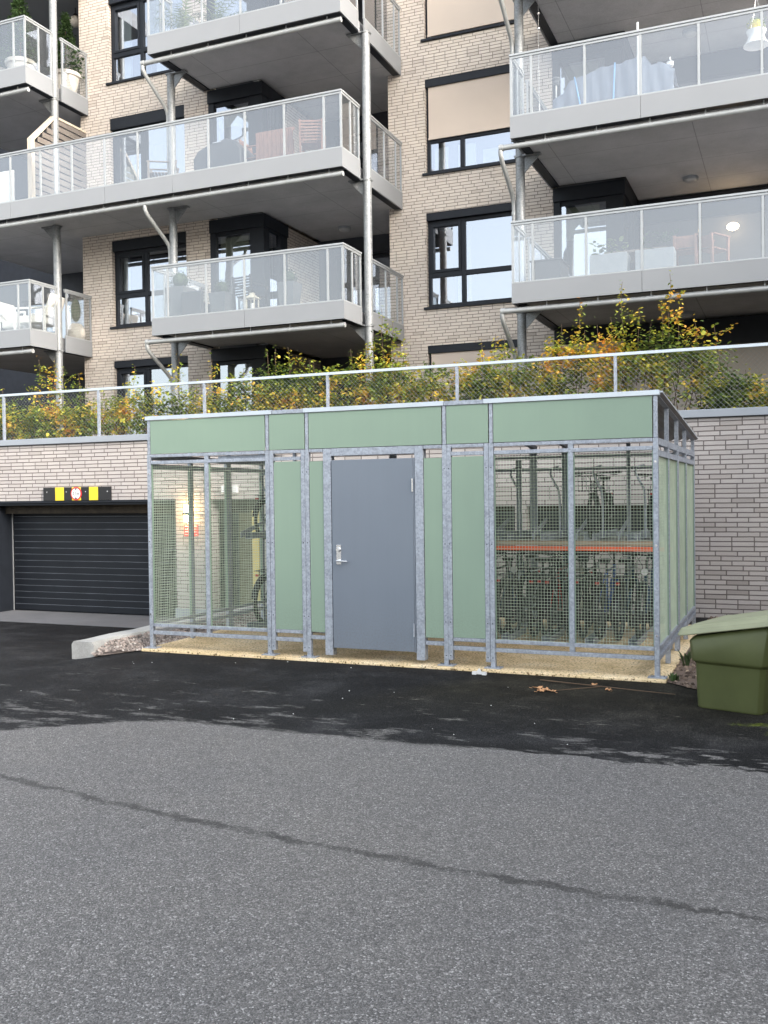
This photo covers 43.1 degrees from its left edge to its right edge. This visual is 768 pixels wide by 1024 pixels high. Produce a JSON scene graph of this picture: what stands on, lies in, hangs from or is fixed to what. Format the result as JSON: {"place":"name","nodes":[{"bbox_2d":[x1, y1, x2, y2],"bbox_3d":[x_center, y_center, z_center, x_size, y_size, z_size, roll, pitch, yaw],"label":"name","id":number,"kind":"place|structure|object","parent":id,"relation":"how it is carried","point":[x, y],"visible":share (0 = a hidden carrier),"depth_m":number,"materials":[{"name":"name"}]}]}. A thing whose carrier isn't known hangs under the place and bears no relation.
{"place":"outdoors","nodes":[
{"label":"outdoors","id":0,"kind":"place"},
{"bbox_2d":[6,499,648,513],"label":"terrace ground","id":1,"kind":"structure","parent":0,"point":[64,509],"depth_m":17.72,"materials":[{"name":"concrete"}]},
{"bbox_2d":[0,388,15,439],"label":"beech shrub","id":2,"kind":"object","parent":1,"relation":"on","point":[1,430],"visible":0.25,"depth_m":19.18,"materials":[{"name":"green plant"}]},
{"bbox_2d":[0,358,66,439],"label":"beech shrub","id":3,"kind":"object","parent":1,"relation":"on","point":[15,427],"visible":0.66,"depth_m":18.91,"materials":[{"name":"green plant"}]},
{"bbox_2d":[17,370,89,438],"bbox_3d":[-6.277,-1.990,18.671,1.552,1.597,0.814,0,1,23],"label":"beech shrub","id":4,"kind":"object","parent":1,"relation":"on","point":[47,428],"visible":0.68,"depth_m":18.65,"materials":[{"name":"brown plant"}]},
{"bbox_2d":[55,388,117,436],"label":"beech shrub","id":5,"kind":"object","parent":1,"relation":"on","point":[83,416],"visible":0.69,"depth_m":18.30,"materials":[{"name":"green plant"}]},
{"bbox_2d":[96,364,154,435],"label":"beech shrub","id":6,"kind":"object","parent":1,"relation":"on","point":[124,417],"visible":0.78,"depth_m":17.96,"materials":[{"name":"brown plant"}]},
{"bbox_2d":[133,354,192,433],"bbox_3d":[-4.002,-2.031,17.666,1.426,1.660,0.910,0,1,23],"label":"beech shrub","id":7,"kind":"object","parent":1,"relation":"on","point":[174,400],"visible":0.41,"depth_m":17.69,"materials":[{"name":"brown plant"}]},
{"bbox_2d":[171,352,230,414],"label":"beech shrub","id":8,"kind":"object","parent":1,"relation":"on","point":[209,400],"visible":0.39,"depth_m":17.33,"materials":[{"name":"brown plant"}]},
{"bbox_2d":[206,349,288,412],"bbox_3d":[-2.437,-2.031,17.086,1.545,1.667,0.901,0,1,23],"label":"beech shrub","id":9,"kind":"object","parent":1,"relation":"on","point":[240,401],"visible":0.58,"depth_m":17.04,"materials":[{"name":"green plant"}]},
{"bbox_2d":[249,345,320,410],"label":"beech shrub","id":10,"kind":"object","parent":1,"relation":"on","point":[286,394],"visible":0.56,"depth_m":16.71,"materials":[{"name":"green plant"}]},
{"bbox_2d":[296,349,364,407],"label":"beech shrub","id":11,"kind":"object","parent":1,"relation":"on","point":[343,381],"visible":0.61,"depth_m":16.32,"materials":[{"name":"brown plant"}]},
{"bbox_2d":[345,305,415,405],"bbox_3d":[-0.054,-2.323,16.100,1.366,2.190,0.847,0,1,23],"label":"beech shrub","id":12,"kind":"object","parent":1,"relation":"on","point":[369,389],"visible":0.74,"depth_m":16.03,"materials":[{"name":"green plant"}]},
{"bbox_2d":[0,0,767,438],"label":"apartment building","id":13,"kind":"structure","parent":1,"relation":"on","point":[456,174],"depth_m":20.04,"materials":[{"name":"brick"}]},
{"bbox_2d":[0,26,6,69],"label":"potted conifer","id":14,"kind":"object","parent":13,"relation":"on","point":[1,53],"visible":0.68,"depth_m":21.84,"materials":[{"name":"plant"}]},
{"bbox_2d":[0,170,14,202],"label":"privacy board","id":15,"kind":"object","parent":13,"relation":"on","point":[4,188],"visible":0.55,"depth_m":21.75,"materials":[{"name":"white plastic"}]},
{"bbox_2d":[0,0,36,69],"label":"potted conifer","id":16,"kind":"object","parent":13,"relation":"on","point":[19,60],"visible":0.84,"depth_m":21.33,"materials":[{"name":"plant"}]},
{"bbox_2d":[0,302,46,330],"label":"lounge chair","id":17,"kind":"object","parent":13,"relation":"on","point":[6,316],"visible":0.43,"depth_m":21.97,"materials":[{"name":"white plastic"}]},
{"bbox_2d":[13,293,64,330],"bbox_3d":[-7.617,-4.344,21.590,0.890,0.893,0.780,-1,1,8],"label":"lounge chair","id":18,"kind":"object","parent":13,"relation":"on","point":[36,320],"visible":0.53,"depth_m":21.29,"materials":[{"name":"white plastic"}]},
{"bbox_2d":[22,295,83,315],"bbox_3d":[-8.355,-4.871,26.057,3.200,1.800,0.288,0,1,23],"label":"window","id":19,"kind":"structure","parent":13,"relation":"in","point":[37,301],"depth_m":26.35,"materials":[{"name":"metal"}]},
{"bbox_2d":[27,116,86,197],"bbox_3d":[-7.238,-7.703,21.628,0.110,2.120,1.810,0,1,23],"label":"timber screen","id":20,"kind":"object","parent":13,"relation":"on","point":[32,158],"visible":0.72,"depth_m":21.44,"materials":[{"name":"white wood"}]},
{"bbox_2d":[46,11,84,92],"bbox_3d":[-7.228,-10.431,22.107,0.812,1.898,0.866,0,1,23],"label":"potted conifer","id":21,"kind":"object","parent":13,"relation":"on","point":[72,78],"visible":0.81,"depth_m":21.98,"materials":[{"name":"plant"}]},
{"bbox_2d":[69,8,78,27],"bbox_3d":[-7.308,-11.711,23.020,0.280,0.450,0.280,0,1,23],"label":"globe lamp","id":22,"kind":"object","parent":13,"relation":"hanging from","point":[74,20],"visible":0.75,"depth_m":22.93,"materials":[{"name":"white glass"}]},
{"bbox_2d":[68,296,85,338],"bbox_3d":[-7.075,-4.464,22.318,0.430,1.097,0.430,0,1,23],"label":"vase planter","id":23,"kind":"object","parent":13,"relation":"on","point":[76,330],"visible":0.94,"depth_m":22.22,"materials":[{"name":"ceramic"}]},
{"bbox_2d":[146,160,178,177],"bbox_3d":[-4.659,-7.002,20.526,0.632,0.690,0.550,-1,1,-7],"label":"slatted chair","id":24,"kind":"object","parent":13,"relation":"on","point":[150,173],"visible":0.47,"depth_m":20.29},
{"bbox_2d":[152,0,194,28],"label":"potted palm","id":25,"kind":"object","parent":13,"relation":"on","point":[184,22],"visible":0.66,"depth_m":19.73,"materials":[{"name":"green plant"}]},
{"bbox_2d":[106,0,245,85],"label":"window","id":26,"kind":"structure","parent":13,"relation":"in","point":[128,17],"depth_m":22.31,"materials":[{"name":"glass"}]},
{"bbox_2d":[110,105,247,265],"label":"window","id":27,"kind":"structure","parent":13,"relation":"in","point":[124,146],"depth_m":22.56,"materials":[{"name":"glass"}]},
{"bbox_2d":[110,231,249,329],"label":"window","id":28,"kind":"structure","parent":13,"relation":"in","point":[132,278],"depth_m":22.35,"materials":[{"name":"metal"}]},
{"bbox_2d":[165,270,196,315],"bbox_3d":[-4.176,-4.417,19.954,0.478,1.108,0.483,0,1,23],"label":"planter","id":29,"kind":"object","parent":13,"relation":"on","point":[180,281],"visible":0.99,"depth_m":19.78,"materials":[{"name":"ceramic"}]},
{"bbox_2d":[114,356,251,434],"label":"balcony door","id":30,"kind":"structure","parent":13,"relation":"in","point":[147,370],"depth_m":22.34,"materials":[{"name":"glass"}]},
{"bbox_2d":[181,290,210,314],"bbox_3d":[-3.720,-4.148,19.770,0.480,0.555,0.700,0,1,23],"label":"cushioned bench","id":31,"kind":"object","parent":13,"relation":"on","point":[193,302],"visible":0.48,"depth_m":19.44,"materials":[{"name":"white fabric"}]},
{"bbox_2d":[183,0,251,24],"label":"potted palm","id":32,"kind":"object","parent":13,"relation":"on","point":[217,15],"visible":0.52,"depth_m":19.45,"materials":[{"name":"green plant"}]},
{"bbox_2d":[208,279,233,311],"bbox_3d":[-3.245,-4.272,19.459,0.398,0.810,0.399,0,1,23],"label":"planter","id":33,"kind":"object","parent":13,"relation":"on","point":[221,298],"visible":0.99,"depth_m":19.33,"materials":[{"name":"ceramic"}]},
{"bbox_2d":[194,138,254,169],"bbox_3d":[-3.245,-7.082,19.778,1.120,0.840,0.600,0,1,23],"label":"covered barbecue","id":34,"kind":"object","parent":13,"relation":"on","point":[226,151],"visible":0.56,"depth_m":19.51,"materials":[{"name":"metal"}]},
{"bbox_2d":[239,139,255,160],"bbox_3d":[-2.582,-7.084,19.661,0.548,0.830,0.470,0,1,23],"label":"slatted chair","id":35,"kind":"object","parent":13,"relation":"on","point":[248,147],"visible":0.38,"depth_m":19.55,"materials":[{"name":"brown wood"}]},
{"bbox_2d":[232,274,268,309],"bbox_3d":[-2.677,-4.279,19.456,0.500,0.810,0.544,0,1,33],"label":"slatted chair","id":36,"kind":"object","parent":13,"relation":"on","point":[249,289],"visible":0.66,"depth_m":19.36,"materials":[{"name":"black paint"}]},
{"bbox_2d":[246,293,259,308],"bbox_3d":[-2.556,-4.064,18.901,0.240,0.385,0.240,0,1,23],"label":"lantern","id":37,"kind":"object","parent":13,"relation":"on","point":[252,296],"visible":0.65,"depth_m":18.85,"materials":[{"name":"beige paint"}]},
{"bbox_2d":[256,126,294,159],"bbox_3d":[-2.120,-7.059,18.984,0.850,0.790,0.110,0,1,23],"label":"folding table","id":38,"kind":"object","parent":13,"relation":"on","point":[269,144],"visible":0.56,"depth_m":18.93,"materials":[{"name":"brown wood"}]},
{"bbox_2d":[276,268,301,304],"bbox_3d":[-1.851,-4.318,19.032,0.378,0.882,0.378,0,1,23],"label":"planter","id":39,"kind":"object","parent":13,"relation":"on","point":[293,291],"visible":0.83,"depth_m":18.91,"materials":[{"name":"ceramic"}]},
{"bbox_2d":[299,118,325,152],"bbox_3d":[-1.379,-7.085,18.794,0.470,0.830,0.548,-1,1,3],"label":"slatted chair","id":40,"kind":"object","parent":13,"relation":"on","point":[312,144],"visible":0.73,"depth_m":18.59,"materials":[{"name":"brown wood"}]},
{"bbox_2d":[338,225,350,231],"bbox_3d":[-0.892,-6.378,21.949,0.300,0.102,0.300,0,1,23],"label":"ceiling lamp","id":41,"kind":"object","parent":13,"relation":"attached to","point":[344,228],"visible":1,"depth_m":21.86,"materials":[{"name":"white glass"}]},
{"bbox_2d":[334,127,388,169],"bbox_3d":[-0.283,-7.815,22.590,1.800,2.000,0.288,0,1,23],"label":"window","id":42,"kind":"structure","parent":13,"relation":"in","point":[376,132],"depth_m":22.57,"materials":[{"name":"glass"}]},
{"bbox_2d":[335,250,389,312],"bbox_3d":[-0.248,-5.016,22.636,1.800,2.000,0.288,0,1,23],"label":"window","id":43,"kind":"structure","parent":13,"relation":"in","point":[386,253],"depth_m":22.71,"materials":[{"name":"metal"}]},
{"bbox_2d":[421,0,513,42],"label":"window","id":44,"kind":"structure","parent":13,"relation":"in","point":[444,18],"depth_m":20.00,"materials":[{"name":"fabric"}]},
{"bbox_2d":[428,339,517,400],"bbox_3d":[1.927,-2.522,20.144,2.040,1.940,0.288,0,1,23],"label":"window","id":45,"kind":"structure","parent":13,"relation":"in","point":[450,353],"depth_m":20.12,"materials":[{"name":"metal"}]},
{"bbox_2d":[422,64,561,175],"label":"window","id":46,"kind":"structure","parent":13,"relation":"in","point":[468,113],"depth_m":20.10,"materials":[{"name":"fabric"}]},
{"bbox_2d":[424,202,564,309],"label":"window","id":47,"kind":"structure","parent":13,"relation":"in","point":[467,266],"depth_m":20.72,"materials":[{"name":"metal"}]},
{"bbox_2d":[537,6,539,110],"bbox_3d":[2.794,-8.021,17.537,0.070,2.300,0.067,0,1,23],"label":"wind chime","id":48,"kind":"object","parent":13,"relation":"hanging from","point":[538,27],"visible":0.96,"depth_m":17.52,"materials":[{"name":"silver metal"}]},
{"bbox_2d":[530,257,569,279],"bbox_3d":[2.880,-4.108,16.852,0.550,0.405,0.690,0,1,23],"label":"storage box","id":49,"kind":"object","parent":13,"relation":"on","point":[559,267],"visible":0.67,"depth_m":16.55,"materials":[{"name":"grey wicker"}]},
{"bbox_2d":[552,76,559,97],"bbox_3d":[2.946,-7.083,16.625,0.150,0.710,0.150,0,1,23],"label":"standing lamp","id":50,"kind":"object","parent":13,"relation":"on","point":[556,80],"visible":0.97,"depth_m":16.59,"materials":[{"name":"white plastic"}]},
{"bbox_2d":[589,235,629,273],"bbox_3d":[3.801,-4.263,16.406,0.665,0.708,0.350,0,1,23],"label":"box planter","id":51,"kind":"object","parent":13,"relation":"on","point":[611,261],"visible":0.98,"depth_m":16.27,"materials":[{"name":"white plastic"}]},
{"bbox_2d":[552,56,678,108],"bbox_3d":[3.888,-7.104,16.392,2.014,0.755,0.812,0,1,23],"label":"covered furniture","id":52,"kind":"object","parent":13,"relation":"on","point":[615,80],"visible":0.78,"depth_m":16.07,"materials":[{"name":"white fabric"}]},
{"bbox_2d":[604,246,666,262],"bbox_3d":[4.431,-4.203,16.929,1.050,0.555,0.800,0,1,23],"label":"garden table","id":53,"kind":"object","parent":13,"relation":"on","point":[631,253],"visible":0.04,"depth_m":16.67,"materials":[{"name":"black paint"}]},
{"bbox_2d":[636,22,638,94],"bbox_3d":[4.140,-7.353,15.855,0.200,1.255,0.200,0,1,23],"label":"parasol stand","id":54,"kind":"object","parent":13,"relation":"on","point":[637,28],"visible":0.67,"depth_m":15.84,"materials":[{"name":"white plastic"}]},
{"bbox_2d":[635,228,678,269],"bbox_3d":[4.520,-4.293,16.088,0.709,0.759,0.433,0,1,23],"label":"box planter","id":55,"kind":"object","parent":13,"relation":"on","point":[659,257],"visible":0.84,"depth_m":15.96,"materials":[{"name":"white plastic"}]},
{"bbox_2d":[666,57,673,66],"bbox_3d":[4.708,-7.109,15.990,0.130,0.740,0.127,0,1,23],"label":"garden torch","id":56,"kind":"object","parent":13,"relation":"attached to","point":[670,62],"visible":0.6,"depth_m":15.94,"materials":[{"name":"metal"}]},
{"bbox_2d":[673,233,698,265],"bbox_3d":[5.047,-4.248,16.215,0.390,0.662,0.516,0,1,23],"label":"chair","id":57,"kind":"object","parent":13,"relation":"on","point":[685,242],"visible":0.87,"depth_m":16.04,"materials":[{"name":"white wood"}]},
{"bbox_2d":[678,311,694,317],"bbox_3d":[5.527,-3.599,17.782,0.300,0.102,0.300,0,1,23],"label":"ceiling lamp","id":58,"kind":"object","parent":13,"relation":"attached to","point":[686,314],"visible":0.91,"depth_m":17.68,"materials":[{"name":"white glass"}]},
{"bbox_2d":[682,27,696,37],"bbox_3d":[5.894,-9.200,18.701,0.300,0.102,0.300,0,1,23],"label":"ceiling lamp","id":59,"kind":"object","parent":13,"relation":"attached to","point":[691,32],"visible":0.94,"depth_m":18.62,"materials":[{"name":"white glass"}]},
{"bbox_2d":[683,175,698,182],"bbox_3d":[5.930,-6.421,18.800,0.300,0.102,0.300,0,1,23],"label":"ceiling lamp","id":60,"kind":"object","parent":13,"relation":"attached to","point":[690,178],"visible":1,"depth_m":18.72,"materials":[{"name":"white glass"}]},
{"bbox_2d":[694,232,730,263],"bbox_3d":[5.456,-4.252,16.153,0.516,0.662,0.350,-1,1,-37],"label":"slatted chair","id":61,"kind":"object","parent":13,"relation":"on","point":[708,241],"visible":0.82,"depth_m":16.06,"materials":[{"name":"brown wood"}]},
{"bbox_2d":[727,222,738,230],"bbox_3d":[6.997,-5.724,19.486,0.208,0.160,0.205,-1,1,-25],"label":"wall lamp","id":62,"kind":"object","parent":13,"relation":"attached to","point":[733,226],"visible":1,"depth_m":19.43,"materials":[{"name":"white glass"}]},
{"bbox_2d":[743,0,767,50],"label":"lamp","id":63,"kind":"object","parent":13,"relation":"hanging from","point":[752,43],"visible":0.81,"depth_m":15.52,"materials":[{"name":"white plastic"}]},
{"bbox_2d":[384,353,459,402],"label":"beech shrub","id":64,"kind":"object","parent":1,"relation":"on","point":[427,390],"visible":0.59,"depth_m":15.71,"materials":[{"name":"brown plant"}]},
{"bbox_2d":[440,334,534,400],"bbox_3d":[1.558,-2.029,15.435,1.618,1.583,0.827,0,1,23],"label":"beech shrub","id":65,"kind":"object","parent":1,"relation":"on","point":[479,387],"visible":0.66,"depth_m":15.32,"materials":[{"name":"green plant"}]},
{"bbox_2d":[489,345,572,397],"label":"beech shrub","id":66,"kind":"object","parent":1,"relation":"on","point":[523,376],"visible":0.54,"depth_m":15.06,"materials":[{"name":"brown plant"}]},
{"bbox_2d":[527,297,618,395],"bbox_3d":[2.899,-2.264,14.810,1.421,2.041,0.790,0,1,23],"label":"beech shrub","id":67,"kind":"object","parent":1,"relation":"on","point":[558,351],"visible":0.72,"depth_m":14.79,"materials":[{"name":"green plant"}]},
{"bbox_2d":[589,280,685,403],"bbox_3d":[3.735,-2.366,14.454,1.421,2.237,0.757,0,1,23],"label":"beech shrub","id":68,"kind":"object","parent":1,"relation":"on","point":[623,360],"visible":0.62,"depth_m":14.47,"materials":[{"name":"green plant"}]},
{"bbox_2d":[636,270,749,409],"bbox_3d":[4.498,-2.391,14.186,1.590,2.288,0.869,0,1,23],"label":"beech shrub","id":69,"kind":"object","parent":1,"relation":"on","point":[698,371],"visible":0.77,"depth_m":14.15,"materials":[{"name":"green plant"}]},
{"bbox_2d":[694,363,767,409],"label":"beech shrub","id":70,"kind":"object","parent":1,"relation":"on","point":[734,399],"visible":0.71,"depth_m":13.84,"materials":[{"name":"green plant"}]},
{"bbox_2d":[740,390,767,407],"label":"beech shrub","id":71,"kind":"object","parent":1,"relation":"on","point":[760,401],"visible":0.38,"depth_m":13.69,"materials":[{"name":"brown plant"}]},
{"bbox_2d":[0,611,767,1023],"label":"ground","id":72,"kind":"structure","parent":0,"point":[198,839],"depth_m":4.88,"materials":[{"name":"grey asphalt"}]},
{"bbox_2d":[0,610,174,627],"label":"garage apron","id":73,"kind":"object","parent":72,"relation":"on","point":[94,619],"depth_m":17.42,"materials":[{"name":"concrete"}]},
{"bbox_2d":[72,602,266,658],"bbox_3d":[-2.335,1.756,13.451,0.347,0.709,5.400,0,1,23],"label":"kerb stone","id":74,"kind":"object","parent":72,"relation":"on","point":[83,648],"visible":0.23,"depth_m":11.18,"materials":[{"name":"stone"}]},
{"bbox_2d":[91,609,266,655],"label":"gravel","id":75,"kind":"structure","parent":72,"relation":"on","point":[120,647],"depth_m":11.57,"materials":[{"name":"grey gravel"}]},
{"bbox_2d":[0,406,767,617],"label":"retaining wall","id":76,"kind":"structure","parent":72,"relation":"on","point":[96,563],"depth_m":16.92,"materials":[{"name":"brick"}]},
{"bbox_2d":[43,486,111,500],"bbox_3d":[-5.610,-0.337,17.744,1.534,0.244,0.048,0,1,23],"label":"height limit sign","id":77,"kind":"object","parent":76,"relation":"attached to","point":[77,493],"visible":1,"depth_m":17.71,"materials":[{"name":"black metal"}]},
{"bbox_2d":[0,502,176,616],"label":"garage door","id":78,"kind":"structure","parent":76,"relation":"in","point":[97,563],"depth_m":18.30,"materials":[{"name":"metal"}]},
{"bbox_2d":[184,525,197,535],"bbox_3d":[-3.337,0.318,16.819,0.285,0.200,0.014,0,1,23],"label":"warning sign","id":79,"kind":"object","parent":76,"relation":"attached to","point":[185,529],"visible":0.34,"depth_m":16.84,"materials":[{"name":"white paint"}]},
{"bbox_2d":[252,510,260,600],"bbox_3d":[-2.143,0.910,16.392,0.140,1.879,0.060,0,1,23],"label":"timber board","id":80,"kind":"object","parent":76,"relation":"on","point":[256,558],"visible":0.18,"depth_m":16.36,"materials":[{"name":"wood"}]},
{"bbox_2d":[0,343,767,439],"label":"chain link fence","id":81,"kind":"object","parent":76,"relation":"on","point":[428,367],"visible":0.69,"depth_m":15.39,"materials":[{"name":"metal"}]},
{"bbox_2d":[141,617,696,682],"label":"shelter floor slab","id":82,"kind":"structure","parent":72,"relation":"on","point":[585,667],"depth_m":10.45,"materials":[{"name":"concrete"}]},
{"bbox_2d":[144,390,697,678],"bbox_3d":[0.613,0.183,11.787,5.846,2.682,3.754,0,1,23],"label":"bicycle shelter","id":83,"kind":"object","parent":82,"relation":"on","point":[393,552],"visible":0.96,"depth_m":10.11,"materials":[{"name":"metal"}]},
{"bbox_2d":[331,458,416,652],"bbox_3d":[-0.118,0.447,10.120,0.937,2.000,0.104,0,1,23],"label":"door","id":84,"kind":"structure","parent":83,"relation":"in","point":[374,550],"depth_m":10.12,"materials":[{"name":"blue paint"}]},
{"bbox_2d":[240,456,681,648],"bbox_3d":[0.930,0.423,12.415,5.500,2.172,1.720,0,1,23],"label":"bicycle rack","id":85,"kind":"object","parent":82,"relation":"on","point":[613,536],"visible":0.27,"depth_m":11.41,"materials":[{"name":"grey metal"}]},
{"bbox_2d":[251,569,266,621],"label":"bicycle","id":86,"kind":"object","parent":85,"relation":"on","point":[256,587],"visible":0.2,"depth_m":12.84,"materials":[{"name":"black paint"}]},
{"bbox_2d":[252,495,265,538],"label":"bicycle","id":87,"kind":"object","parent":85,"relation":"on","point":[257,507],"visible":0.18,"depth_m":12.86,"materials":[{"name":"black paint"}]},
{"bbox_2d":[496,551,543,633],"bbox_3d":[1.773,0.988,12.258,0.643,1.003,1.753,-2,0,23],"label":"bicycle","id":88,"kind":"object","parent":85,"relation":"on","point":[521,605],"visible":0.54,"depth_m":11.92,"materials":[{"name":"black rubber"}]},
{"bbox_2d":[542,551,587,634],"bbox_3d":[2.216,0.986,12.046,0.643,1.003,1.753,-3,0,23],"label":"bicycle","id":89,"kind":"object","parent":85,"relation":"on","point":[559,602],"visible":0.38,"depth_m":11.64,"materials":[{"name":"black rubber"}]},
{"bbox_2d":[575,471,621,538],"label":"bicycle","id":90,"kind":"object","parent":85,"relation":"on","point":[594,496],"visible":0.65,"depth_m":11.53,"materials":[{"name":"black metal"}]},
{"bbox_2d":[588,551,639,639],"bbox_3d":[2.741,0.983,11.837,0.643,1.003,1.730,2,2,23],"label":"bicycle","id":91,"kind":"object","parent":85,"relation":"in","point":[598,597],"visible":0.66,"depth_m":11.53,"materials":[{"name":"black metal"}]},
{"bbox_2d":[622,551,662,638],"bbox_3d":[3.178,0.981,11.665,0.643,1.003,1.753,3,2,23],"label":"bicycle","id":92,"kind":"object","parent":85,"relation":"in","point":[638,612],"visible":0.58,"depth_m":11.29,"materials":[{"name":"black rubber"}]},
{"bbox_2d":[638,473,672,539],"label":"bicycle","id":93,"kind":"object","parent":85,"relation":"on","point":[649,508],"visible":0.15,"depth_m":11.13,"materials":[{"name":"black paint"}]},
{"bbox_2d":[496,550,527,623],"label":"bicycle","id":94,"kind":"object","parent":82,"relation":"on","point":[503,603],"visible":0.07,"depth_m":12.60,"materials":[{"name":"black paint"}]},
{"bbox_2d":[497,550,544,634],"bbox_3d":[1.668,0.988,12.342,0.643,1.003,1.753,2,2,23],"label":"bicycle","id":95,"kind":"object","parent":82,"relation":"on","point":[502,582],"visible":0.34,"depth_m":11.96,"materials":[{"name":"black paint"}]},
{"bbox_2d":[533,551,568,634],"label":"bicycle","id":96,"kind":"object","parent":82,"relation":"on","point":[540,588],"visible":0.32,"depth_m":11.60,"materials":[{"name":"black paint"}]},
{"bbox_2d":[526,550,576,636],"bbox_3d":[2.030,0.987,12.146,0.643,1.003,1.753,3,2,23],"label":"bicycle","id":97,"kind":"object","parent":82,"relation":"on","point":[531,594],"visible":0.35,"depth_m":11.57,"materials":[{"name":"black paint"}]},
{"bbox_2d":[547,551,598,636],"bbox_3d":[2.409,0.985,11.990,0.643,1.003,1.753,-3,0,23],"label":"bicycle","id":98,"kind":"object","parent":82,"relation":"on","point":[581,569],"visible":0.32,"depth_m":11.57,"materials":[{"name":"black metal"}]},
{"bbox_2d":[567,551,603,637],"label":"bicycle","id":99,"kind":"object","parent":82,"relation":"on","point":[581,584],"visible":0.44,"depth_m":11.64,"materials":[{"name":"black paint"}]},
{"bbox_2d":[606,551,652,640],"bbox_3d":[2.944,0.982,11.739,0.643,1.003,1.753,3,2,23],"label":"bicycle","id":100,"kind":"object","parent":82,"relation":"on","point":[626,604],"visible":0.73,"depth_m":11.50,"materials":[{"name":"black paint"}]},
{"bbox_2d":[472,668,486,674],"bbox_3d":[0.929,1.552,9.465,0.140,0.062,0.040,0,1,23],"label":"litter scrap","id":101,"kind":"object","parent":72,"relation":"on","point":[478,671],"visible":1,"depth_m":9.46,"materials":[{"name":"white paper"}]},
{"bbox_2d":[540,679,674,694],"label":"fallen twig","id":102,"kind":"object","parent":72,"relation":"on","point":[596,686],"visible":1,"depth_m":8.71,"materials":[{"name":"brown wood"}]},
{"bbox_2d":[678,610,767,714],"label":"grit bin","id":103,"kind":"object","parent":72,"relation":"on","point":[729,655],"visible":1,"depth_m":7.70,"materials":[{"name":"green plastic"}]},
{"bbox_2d":[667,616,717,688],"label":"gravel","id":104,"kind":"structure","parent":0,"point":[687,675],"depth_m":9.29,"materials":[{"name":"grey gravel"}]},
{"bbox_2d":[667,672,678,680],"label":"weed","id":105,"kind":"object","parent":104,"relation":"on","point":[672,676],"visible":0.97,"depth_m":8.97,"materials":[{"name":"green plant"}]},
{"bbox_2d":[677,649,692,665],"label":"weed","id":106,"kind":"object","parent":104,"relation":"on","point":[687,657],"visible":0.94,"depth_m":9.69,"materials":[{"name":"green plant"}]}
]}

